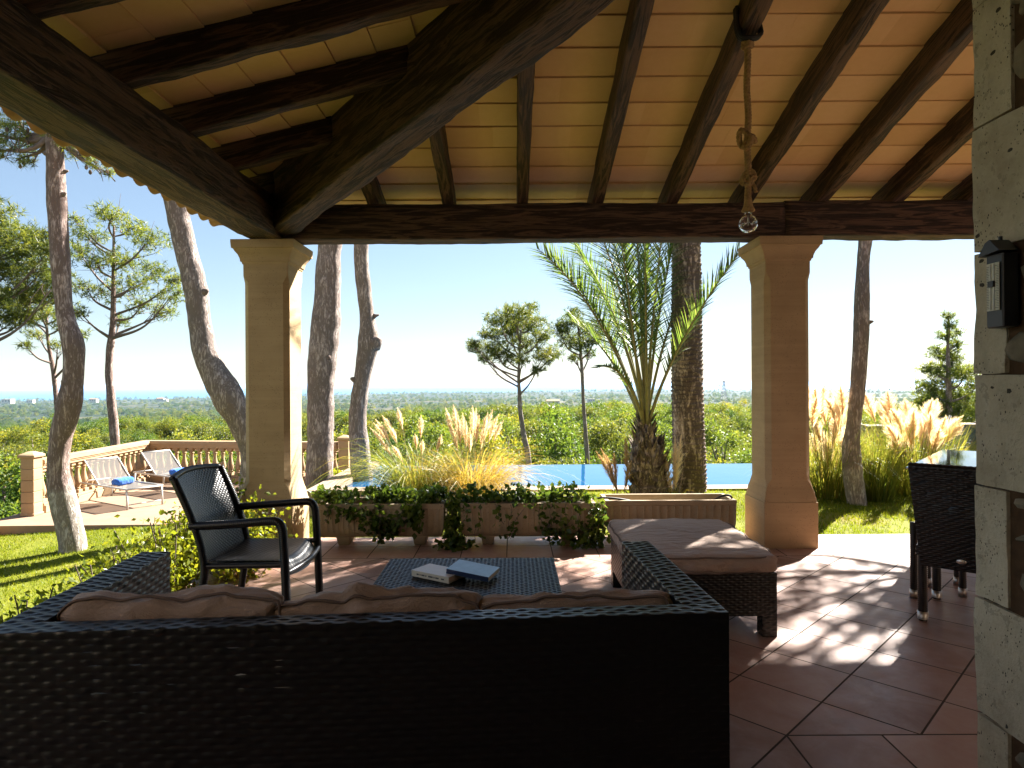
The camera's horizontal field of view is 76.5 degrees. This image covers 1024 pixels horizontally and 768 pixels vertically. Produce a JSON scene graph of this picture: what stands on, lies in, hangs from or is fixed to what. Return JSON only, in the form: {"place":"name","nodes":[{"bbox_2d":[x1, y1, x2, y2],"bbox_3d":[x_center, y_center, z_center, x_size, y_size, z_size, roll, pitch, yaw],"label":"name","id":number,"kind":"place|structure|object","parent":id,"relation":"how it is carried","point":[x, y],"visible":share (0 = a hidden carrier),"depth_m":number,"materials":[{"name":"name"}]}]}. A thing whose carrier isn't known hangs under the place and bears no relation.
{"place":"outdoors","nodes":[
{"label":"outdoors","id":0,"kind":"place"},
{"bbox_2d":[0,482,304,534],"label":"sun deck","id":1,"kind":"structure","parent":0,"point":[101,512],"depth_m":10.37,"materials":[{"name":"stone"}]},
{"bbox_2d":[80,457,163,509],"bbox_3d":[-6.880,1.701,11.370,1.748,0.746,0.613,0,0,32],"label":"sun lounger","id":2,"kind":"object","parent":1,"relation":"on","point":[104,472],"visible":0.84,"depth_m":11.43,"materials":[{"name":"white fabric"}]},
{"bbox_2d":[111,476,133,485],"bbox_3d":[-6.758,1.689,11.292,0.182,0.146,0.367,0,0,16],"label":"rolled towel","id":3,"kind":"object","parent":2,"relation":"on","point":[121,481],"visible":1,"depth_m":11.20,"materials":[{"name":"blue fabric"}]},
{"bbox_2d":[133,450,181,484],"bbox_3d":[-6.600,1.699,12.639,1.748,0.746,0.613,0,0,32],"label":"sun lounger","id":4,"kind":"object","parent":1,"relation":"on","point":[161,463],"visible":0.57,"depth_m":12.80,"materials":[{"name":"white fabric"}]},
{"bbox_2d":[0,454,913,617],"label":"lawn grass","id":5,"kind":"structure","parent":0,"point":[89,551],"depth_m":7.44,"materials":[{"name":"green plant"}]},
{"bbox_2d":[0,382,968,400],"bbox_3d":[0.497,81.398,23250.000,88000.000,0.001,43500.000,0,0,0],"label":"sea","id":6,"kind":"structure","parent":0,"point":[121,393],"depth_m":10758.11,"materials":[{"name":"liquid"}]},
{"bbox_2d":[0,390,972,619],"bbox_3d":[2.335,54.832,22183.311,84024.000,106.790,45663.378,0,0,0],"label":"ground","id":7,"kind":"structure","parent":0,"point":[905,523],"depth_m":8.43,"materials":[{"name":"green plant"}]},
{"bbox_2d":[0,428,19,464],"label":"bush","id":8,"kind":"object","parent":7,"relation":"on","point":[2,434],"visible":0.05,"depth_m":55.70,"materials":[{"name":"green plant"}]},
{"bbox_2d":[0,450,20,497],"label":"bush","id":9,"kind":"object","parent":7,"relation":"on","point":[8,459],"visible":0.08,"depth_m":29.80,"materials":[{"name":"green plant"}]},
{"bbox_2d":[0,442,47,463],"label":"bush","id":10,"kind":"object","parent":7,"relation":"on","point":[15,448],"visible":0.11,"depth_m":49.62,"materials":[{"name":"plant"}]},
{"bbox_2d":[0,417,49,471],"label":"bush","id":11,"kind":"object","parent":7,"relation":"on","point":[18,440],"visible":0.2,"depth_m":54.47,"materials":[{"name":"green plant"}]},
{"bbox_2d":[0,582,69,623],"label":"hedge shrub","id":12,"kind":"object","parent":7,"relation":"on","point":[36,601],"visible":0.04,"depth_m":3.38,"materials":[{"name":"green plant"}]},
{"bbox_2d":[0,197,79,340],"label":"pine tree","id":13,"kind":"object","parent":7,"relation":"on","point":[37,241],"visible":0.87,"depth_m":14.74,"materials":[{"name":"green plant"}]},
{"bbox_2d":[11,290,94,410],"bbox_3d":[-12.779,2.061,17.977,3.301,9.415,1.899,0,0,42],"label":"pine tree","id":14,"kind":"object","parent":7,"relation":"on","point":[28,345],"visible":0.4,"depth_m":17.95,"materials":[{"name":"green plant"}]},
{"bbox_2d":[15,431,91,480],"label":"bush","id":15,"kind":"object","parent":7,"relation":"on","point":[78,445],"visible":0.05,"depth_m":53.25,"materials":[{"name":"green plant"}]},
{"bbox_2d":[0,108,115,553],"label":"pine tree","id":16,"kind":"object","parent":7,"relation":"on","point":[64,507],"visible":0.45,"depth_m":8.11,"materials":[{"name":"brown plant"}]},
{"bbox_2d":[73,427,107,450],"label":"bush","id":17,"kind":"object","parent":7,"relation":"on","point":[89,445],"visible":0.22,"depth_m":63.29,"materials":[{"name":"green plant"}]},
{"bbox_2d":[82,416,122,450],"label":"bush","id":18,"kind":"object","parent":7,"relation":"on","point":[102,428],"visible":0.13,"depth_m":73.69,"materials":[{"name":"green plant"}]},
{"bbox_2d":[26,532,189,605],"bbox_3d":[-2.348,1.306,3.901,0.771,0.782,1.167,0,0,0],"label":"hedge shrub","id":19,"kind":"object","parent":7,"relation":"on","point":[73,581],"visible":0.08,"depth_m":3.96,"materials":[{"name":"green plant"}]},
{"bbox_2d":[93,432,135,458],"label":"bush","id":20,"kind":"object","parent":7,"relation":"on","point":[103,437],"visible":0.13,"depth_m":67.80,"materials":[{"name":"green plant"}]},
{"bbox_2d":[68,195,184,459],"bbox_3d":[-10.243,0.510,17.169,4.299,10.668,2.601,0,0,0],"label":"pine tree","id":21,"kind":"object","parent":7,"relation":"on","point":[113,334],"visible":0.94,"depth_m":16.95,"materials":[{"name":"green plant"}]},
{"bbox_2d":[17,435,349,515],"bbox_3d":[-5.624,1.559,12.138,4.692,1.010,3.940,0,0,0],"label":"balustrade","id":22,"kind":"object","parent":7,"relation":"on","point":[34,500],"visible":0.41,"depth_m":12.96,"materials":[{"name":"stone"}]},
{"bbox_2d":[87,501,280,592],"bbox_3d":[-2.311,1.240,4.552,1.231,0.892,1.012,0,0,-45],"label":"hedge shrub","id":23,"kind":"object","parent":7,"relation":"on","point":[181,546],"visible":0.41,"depth_m":4.40,"materials":[{"name":"green plant"}]},
{"bbox_2d":[163,428,220,465],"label":"bush","id":24,"kind":"object","parent":7,"relation":"on","point":[184,435],"visible":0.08,"depth_m":48.49,"materials":[{"name":"green plant"}]},
{"bbox_2d":[180,417,222,455],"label":"bush","id":25,"kind":"object","parent":7,"relation":"on","point":[214,422],"visible":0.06,"depth_m":74.42,"materials":[{"name":"green plant"}]},
{"bbox_2d":[163,199,245,498],"bbox_3d":[-6.029,-3.317,8.977,7.011,10.887,3.925,0,0,44],"label":"pine tree","id":26,"kind":"object","parent":7,"relation":"on","point":[223,388],"visible":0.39,"depth_m":9.16,"materials":[{"name":"grey plant"}]},
{"bbox_2d":[176,420,234,462],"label":"bush","id":27,"kind":"object","parent":7,"relation":"on","point":[226,433],"visible":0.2,"depth_m":55.39,"materials":[{"name":"green plant"}]},
{"bbox_2d":[186,437,235,464],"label":"bush","id":28,"kind":"object","parent":7,"relation":"on","point":[196,456],"visible":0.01,"depth_m":41.18,"materials":[{"name":"green plant"}]},
{"bbox_2d":[201,450,240,471],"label":"bush","id":29,"kind":"object","parent":7,"relation":"on","point":[227,457],"visible":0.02,"depth_m":37.44,"materials":[{"name":"green plant"}]},
{"bbox_2d":[219,453,244,502],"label":"hedge shrub","id":30,"kind":"object","parent":7,"relation":"on","point":[236,483],"visible":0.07,"depth_m":5.46,"materials":[{"name":"green plant"}]},
{"bbox_2d":[173,484,290,571],"bbox_3d":[-2.160,1.113,5.035,1.031,0.738,0.984,0,0,0],"label":"hedge shrub","id":31,"kind":"object","parent":7,"relation":"on","point":[248,514],"visible":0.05,"depth_m":4.97,"materials":[{"name":"green plant"}]},
{"bbox_2d":[190,512,297,584],"bbox_3d":[-1.995,1.221,4.731,0.670,0.570,0.979,0,0,19],"label":"hedge shrub","id":32,"kind":"object","parent":7,"relation":"on","point":[231,573],"visible":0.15,"depth_m":4.70,"materials":[{"name":"green plant"}]},
{"bbox_2d":[302,417,306,463],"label":"bush","id":33,"kind":"object","parent":7,"relation":"on","point":[304,428],"visible":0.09,"depth_m":62.64,"materials":[{"name":"green plant"}]},
{"bbox_2d":[305,245,341,489],"bbox_3d":[-1.717,-3.501,10.902,5.606,10.930,4.417,0,0,0],"label":"pine tree","id":34,"kind":"object","parent":7,"relation":"on","point":[322,360],"visible":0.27,"depth_m":10.22,"materials":[{"name":"grey plant"}]},
{"bbox_2d":[304,424,369,467],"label":"bush","id":35,"kind":"object","parent":7,"relation":"on","point":[341,433],"visible":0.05,"depth_m":44.42,"materials":[{"name":"green plant"}]},
{"bbox_2d":[349,244,381,480],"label":"pine tree","id":36,"kind":"object","parent":7,"relation":"on","point":[369,344],"visible":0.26,"depth_m":10.19,"materials":[{"name":"brown plant"}]},
{"bbox_2d":[336,425,402,461],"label":"bush","id":37,"kind":"object","parent":7,"relation":"on","point":[374,442],"visible":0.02,"depth_m":52.61,"materials":[{"name":"green plant"}]},
{"bbox_2d":[385,419,424,446],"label":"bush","id":38,"kind":"object","parent":7,"relation":"on","point":[401,430],"visible":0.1,"depth_m":75.37,"materials":[{"name":"green plant"}]},
{"bbox_2d":[375,410,468,465],"bbox_3d":[-4.417,5.309,34.090,7.036,8.077,5.986,0,0,-27],"label":"bush","id":39,"kind":"object","parent":7,"relation":"on","point":[441,429],"visible":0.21,"depth_m":33.30,"materials":[{"name":"green plant"}]},
{"bbox_2d":[394,413,450,463],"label":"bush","id":40,"kind":"object","parent":7,"relation":"on","point":[427,423],"visible":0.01,"depth_m":47.97,"materials":[{"name":"green plant"}]},
{"bbox_2d":[308,408,541,521],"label":"pampas grass","id":41,"kind":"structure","parent":7,"relation":"on","point":[396,471],"depth_m":8.16,"materials":[{"name":"green plant"}]},
{"bbox_2d":[445,409,514,464],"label":"bush","id":42,"kind":"object","parent":7,"relation":"on","point":[506,426],"visible":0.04,"depth_m":47.99,"materials":[{"name":"green plant"}]},
{"bbox_2d":[387,405,584,500],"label":"autumn grass","id":43,"kind":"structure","parent":7,"relation":"on","point":[484,476],"depth_m":8.17,"materials":[{"name":"yellow plant"}]},
{"bbox_2d":[459,420,550,464],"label":"bush","id":44,"kind":"object","parent":7,"relation":"on","point":[490,447],"visible":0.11,"depth_m":30.65,"materials":[{"name":"green plant"}]},
{"bbox_2d":[491,413,526,452],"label":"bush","id":45,"kind":"object","parent":7,"relation":"on","point":[506,419],"visible":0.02,"depth_m":53.37,"materials":[{"name":"green plant"}]},
{"bbox_2d":[484,403,536,439],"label":"bush","id":46,"kind":"object","parent":7,"relation":"on","point":[508,409],"visible":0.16,"depth_m":65.68,"materials":[{"name":"green plant"}]},
{"bbox_2d":[464,300,565,464],"bbox_3d":[-0.088,1.956,20.066,2.650,9.350,3.649,0,0,-30],"label":"pine tree","id":47,"kind":"object","parent":7,"relation":"on","point":[511,326],"visible":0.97,"depth_m":19.73,"materials":[{"name":"green plant"}]},
{"bbox_2d":[501,417,574,464],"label":"bush","id":48,"kind":"object","parent":7,"relation":"on","point":[528,428],"visible":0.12,"depth_m":45.07,"materials":[{"name":"green plant"}]},
{"bbox_2d":[513,407,582,446],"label":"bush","id":49,"kind":"object","parent":7,"relation":"on","point":[572,417],"visible":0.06,"depth_m":55.37,"materials":[{"name":"green plant"}]},
{"bbox_2d":[507,401,609,464],"bbox_3d":[1.960,4.617,26.730,5.796,7.820,6.812,0,0,35],"label":"bush","id":50,"kind":"object","parent":7,"relation":"on","point":[551,438],"visible":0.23,"depth_m":26.22,"materials":[{"name":"green plant"}]},
{"bbox_2d":[532,452,592,464],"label":"bush","id":51,"kind":"object","parent":7,"relation":"on","point":[574,462],"visible":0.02,"depth_m":19.91,"materials":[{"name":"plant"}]},
{"bbox_2d":[306,460,839,515],"bbox_3d":[1.335,1.612,10.386,8.250,0.400,3.332,0,0,0],"label":"pool coping","id":52,"kind":"object","parent":7,"relation":"on","point":[709,487],"visible":0.12,"depth_m":8.89,"materials":[{"name":"stone"}]},
{"bbox_2d":[550,304,612,463],"bbox_3d":[2.339,2.127,21.404,2.120,9.595,2.651,0,0,12],"label":"pine tree","id":53,"kind":"object","parent":7,"relation":"on","point":[562,330],"visible":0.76,"depth_m":21.37,"materials":[{"name":"green plant"}]},
{"bbox_2d":[566,405,601,423],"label":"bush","id":54,"kind":"object","parent":7,"relation":"on","point":[589,412],"visible":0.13,"depth_m":78.69,"materials":[{"name":"green plant"}]},
{"bbox_2d":[561,421,617,463],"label":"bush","id":55,"kind":"object","parent":7,"relation":"on","point":[599,452],"visible":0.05,"depth_m":41.76,"materials":[{"name":"green plant"}]},
{"bbox_2d":[587,399,632,452],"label":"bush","id":56,"kind":"object","parent":7,"relation":"on","point":[602,408],"visible":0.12,"depth_m":56.93,"materials":[{"name":"green plant"}]},
{"bbox_2d":[589,408,633,463],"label":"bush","id":57,"kind":"object","parent":7,"relation":"on","point":[626,412],"visible":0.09,"depth_m":47.24,"materials":[{"name":"green plant"}]},
{"bbox_2d":[596,435,636,493],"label":"dry grass","id":58,"kind":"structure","parent":7,"relation":"on","point":[610,469],"depth_m":7.92,"materials":[{"name":"beige plant"}]},
{"bbox_2d":[575,416,660,463],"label":"bush","id":59,"kind":"object","parent":7,"relation":"on","point":[599,436],"visible":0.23,"depth_m":37.52,"materials":[{"name":"green plant"}]},
{"bbox_2d":[604,400,634,428],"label":"bush","id":60,"kind":"object","parent":7,"relation":"on","point":[617,403],"visible":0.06,"depth_m":68.13,"materials":[{"name":"green plant"}]},
{"bbox_2d":[526,243,739,493],"bbox_3d":[1.658,-0.671,8.304,2.575,4.359,2.344,0,0,30],"label":"palm tree","id":61,"kind":"object","parent":7,"relation":"on","point":[648,464],"visible":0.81,"depth_m":8.08,"materials":[{"name":"green plant"}]},
{"bbox_2d":[604,411,712,463],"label":"bush","id":62,"kind":"object","parent":7,"relation":"on","point":[670,445],"visible":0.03,"depth_m":41.86,"materials":[{"name":"green plant"}]},
{"bbox_2d":[654,408,672,442],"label":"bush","id":63,"kind":"object","parent":7,"relation":"on","point":[667,420],"visible":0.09,"depth_m":62.93,"materials":[{"name":"green plant"}]},
{"bbox_2d":[656,421,671,447],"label":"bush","id":64,"kind":"object","parent":7,"relation":"on","point":[662,426],"visible":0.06,"depth_m":54.51,"materials":[{"name":"green plant"}]},
{"bbox_2d":[670,243,707,492],"bbox_3d":[2.331,-2.168,8.720,5.438,7.287,5.456,0,0,0],"label":"palm tree","id":65,"kind":"object","parent":7,"relation":"on","point":[687,398],"visible":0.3,"depth_m":8.52,"materials":[{"name":"brown plant"}]},
{"bbox_2d":[664,411,750,463],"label":"bush","id":66,"kind":"object","parent":7,"relation":"on","point":[719,421],"visible":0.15,"depth_m":53.19,"materials":[{"name":"green plant"}]},
{"bbox_2d":[704,415,751,463],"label":"bush","id":67,"kind":"object","parent":7,"relation":"on","point":[720,438],"visible":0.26,"depth_m":40.12,"materials":[{"name":"green plant"}]},
{"bbox_2d":[706,432,750,463],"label":"bush","id":68,"kind":"object","parent":7,"relation":"on","point":[712,460],"visible":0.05,"depth_m":47.45,"materials":[{"name":"green plant"}]},
{"bbox_2d":[721,405,751,445],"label":"bush","id":69,"kind":"object","parent":7,"relation":"on","point":[740,417],"visible":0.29,"depth_m":69.22,"materials":[{"name":"green plant"}]},
{"bbox_2d":[734,450,751,463],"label":"bush","id":70,"kind":"object","parent":7,"relation":"on","point":[746,459],"visible":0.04,"depth_m":32.13,"materials":[{"name":"green plant"}]},
{"bbox_2d":[717,380,884,405],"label":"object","id":71,"kind":"object","parent":7,"relation":"on","point":[724,382],"visible":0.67,"depth_m":558.99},
{"bbox_2d":[809,416,872,444],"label":"bush","id":72,"kind":"object","parent":7,"relation":"on","point":[829,425],"visible":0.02,"depth_m":43.29,"materials":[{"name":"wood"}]},
{"bbox_2d":[842,241,873,505],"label":"pine tree","id":73,"kind":"object","parent":7,"relation":"on","point":[855,492],"visible":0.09,"depth_m":7.63,"materials":[{"name":"brown plant"}]},
{"bbox_2d":[861,421,975,454],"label":"garden wall","id":74,"kind":"structure","parent":7,"relation":"on","point":[967,424],"depth_m":11.61,"materials":[{"name":"stone"}]},
{"bbox_2d":[905,310,980,422],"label":"pine tree","id":75,"kind":"object","parent":7,"relation":"on","point":[948,373],"visible":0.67,"depth_m":21.98,"materials":[{"name":"green plant"}]},
{"bbox_2d":[934,415,976,452],"bbox_3d":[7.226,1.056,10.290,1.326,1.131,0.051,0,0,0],"label":"shrub","id":76,"kind":"object","parent":7,"relation":"on","point":[970,438],"visible":0.18,"depth_m":10.29,"materials":[{"name":"green plant"}]},
{"bbox_2d":[0,107,979,387],"label":"sky","id":77,"kind":"structure","parent":0,"point":[428,299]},
{"bbox_2d":[349,463,751,486],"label":"pool water","id":78,"kind":"structure","parent":0,"point":[596,474],"depth_m":10.63,"materials":[{"name":"blue liquid"}]},
{"bbox_2d":[171,534,982,767],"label":"terrace floor","id":79,"kind":"structure","parent":0,"point":[856,662],"depth_m":3.41,"materials":[{"name":"tile"}]},
{"bbox_2d":[169,463,322,600],"bbox_3d":[-1.570,0.951,3.885,0.745,0.925,0.645,0,0,0],"label":"armchair","id":80,"kind":"object","parent":79,"relation":"on","point":[219,522],"visible":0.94,"depth_m":3.87,"materials":[{"name":"black wicker"}]},
{"bbox_2d":[230,239,312,537],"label":"stone column","id":81,"kind":"structure","parent":79,"relation":"on","point":[273,269],"depth_m":5.51,"materials":[{"name":"stone"}]},
{"bbox_2d":[0,541,729,767],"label":"sofa","id":82,"kind":"object","parent":79,"relation":"on","point":[132,662],"visible":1,"depth_m":1.93,"materials":[{"name":"black wicker"}]},
{"bbox_2d":[317,497,447,544],"bbox_3d":[-1.139,1.222,5.780,1.108,0.370,0.360,0,0,0],"label":"stone planter","id":83,"kind":"object","parent":79,"relation":"on","point":[343,531],"visible":0.66,"depth_m":5.61,"materials":[{"name":"stone"}]},
{"bbox_2d":[308,482,455,543],"bbox_3d":[-1.153,1.119,5.712,1.335,0.504,0.536,0,0,0],"label":"ivy plant","id":84,"kind":"object","parent":83,"relation":"in","point":[384,493],"visible":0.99,"depth_m":5.58,"materials":[{"name":"green plant"}]},
{"bbox_2d":[373,558,561,595],"bbox_3d":[-0.223,1.189,3.335,0.923,0.424,0.658,0,0,0],"label":"coffee table","id":85,"kind":"object","parent":79,"relation":"on","point":[523,576],"visible":0.32,"depth_m":3.29,"materials":[{"name":"black wicker"}]},
{"bbox_2d":[412,563,463,583],"bbox_3d":[-0.372,0.963,3.310,0.242,0.031,0.142,0,0,33],"label":"cream book","id":86,"kind":"object","parent":85,"relation":"on","point":[434,572],"visible":0.94,"depth_m":3.27,"materials":[{"name":"grey paper"}]},
{"bbox_2d":[446,559,499,581],"bbox_3d":[-0.196,0.942,3.287,0.230,0.050,0.168,0,0,19],"label":"blue book","id":87,"kind":"object","parent":85,"relation":"on","point":[475,570],"visible":1,"depth_m":3.25,"materials":[{"name":"blue paper"}]},
{"bbox_2d":[460,496,595,543],"bbox_3d":[0.139,1.214,5.780,1.167,0.370,0.360,0,0,0],"label":"stone planter","id":88,"kind":"object","parent":79,"relation":"on","point":[488,530],"visible":0.6,"depth_m":5.61,"materials":[{"name":"stone"}]},
{"bbox_2d":[432,479,610,551],"bbox_3d":[0.107,1.151,5.673,1.576,0.634,0.523,0,0,0],"label":"ivy plant","id":89,"kind":"object","parent":88,"relation":"in","point":[454,541],"visible":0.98,"depth_m":5.57,"materials":[{"name":"green plant"}]},
{"bbox_2d":[600,493,736,527],"bbox_3d":[1.397,1.206,5.880,1.150,0.370,0.360,0,0,0],"label":"stone planter","id":90,"kind":"object","parent":79,"relation":"on","point":[677,505],"visible":0.52,"depth_m":5.72,"materials":[{"name":"beige stone"}]},
{"bbox_2d":[607,518,776,636],"bbox_3d":[1.068,1.152,4.050,0.840,0.482,1.072,0,0,0],"label":"ottoman","id":91,"kind":"object","parent":79,"relation":"on","point":[730,568],"visible":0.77,"depth_m":3.58,"materials":[{"name":"beige fabric"}]},
{"bbox_2d":[738,235,822,548],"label":"stone column","id":92,"kind":"structure","parent":79,"relation":"on","point":[781,507],"depth_m":5.51,"materials":[{"name":"stone"}]},
{"bbox_2d":[909,521,966,598],"bbox_3d":[2.859,1.120,4.332,0.565,0.525,0.324,0,0,0],"label":"dining chair","id":93,"kind":"object","parent":79,"relation":"on","point":[960,579],"visible":0.31,"depth_m":4.20,"materials":[{"name":"black wicker"}]},
{"bbox_2d":[905,449,975,542],"bbox_3d":[3.948,1.000,5.229,1.050,0.749,1.700,0,0,41],"label":"dining table","id":94,"kind":"object","parent":79,"relation":"on","point":[956,457],"visible":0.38,"depth_m":5.47,"materials":[{"name":"clear glass"}]},
{"bbox_2d":[908,462,980,621],"bbox_3d":[2.723,0.918,3.825,0.572,0.930,0.629,0,0,41],"label":"dining chair","id":95,"kind":"object","parent":79,"relation":"on","point":[943,499],"visible":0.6,"depth_m":3.70,"materials":[{"name":"black wicker"}]},
{"bbox_2d":[971,0,1023,767],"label":"stone pier","id":96,"kind":"structure","parent":79,"relation":"on","point":[997,156],"depth_m":1.75,"materials":[{"name":"grey stone"}]},
{"bbox_2d":[978,236,1018,328],"bbox_3d":[1.283,-0.268,1.712,0.058,0.241,0.076,0,0,0],"label":"wall lamp","id":97,"kind":"object","parent":96,"relation":"attached to","point":[1000,255],"visible":1,"depth_m":1.69,"materials":[{"name":"black plastic"}]},
{"bbox_2d":[664,435,694,493],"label":"dry grass","id":98,"kind":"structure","parent":0,"point":[675,455],"depth_m":8.10,"materials":[{"name":"beige plant"}]},
{"bbox_2d":[737,383,917,500],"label":"pampas grass","id":99,"kind":"object","parent":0,"point":[826,479],"depth_m":7.96,"materials":[{"name":"beige plant"}]},
{"bbox_2d":[817,410,948,502],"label":"reed grass","id":100,"kind":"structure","parent":0,"point":[877,489],"depth_m":7.80,"materials":[{"name":"plant"}]},
{"bbox_2d":[823,390,976,495],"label":"pampas grass","id":101,"kind":"object","parent":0,"point":[943,433],"depth_m":8.26,"materials":[{"name":"beige plant"}]},
{"bbox_3d":[0.360,-0.802,1.825,13.130,5.800,7.450,0,0,0],"label":"house","id":102,"kind":"object","parent":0,"visible":0},
{"bbox_2d":[0,0,976,244],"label":"porch roof","id":103,"kind":"structure","parent":102,"relation":"attached to","point":[342,122],"depth_m":4.32,"materials":[{"name":"wood"}]},
{"bbox_2d":[733,5,763,232],"bbox_3d":[1.361,-1.518,3.736,0.158,1.297,0.112,0,0,0],"label":"pendant lamp","id":104,"kind":"object","parent":103,"relation":"hanging from","point":[748,221],"visible":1,"depth_m":3.72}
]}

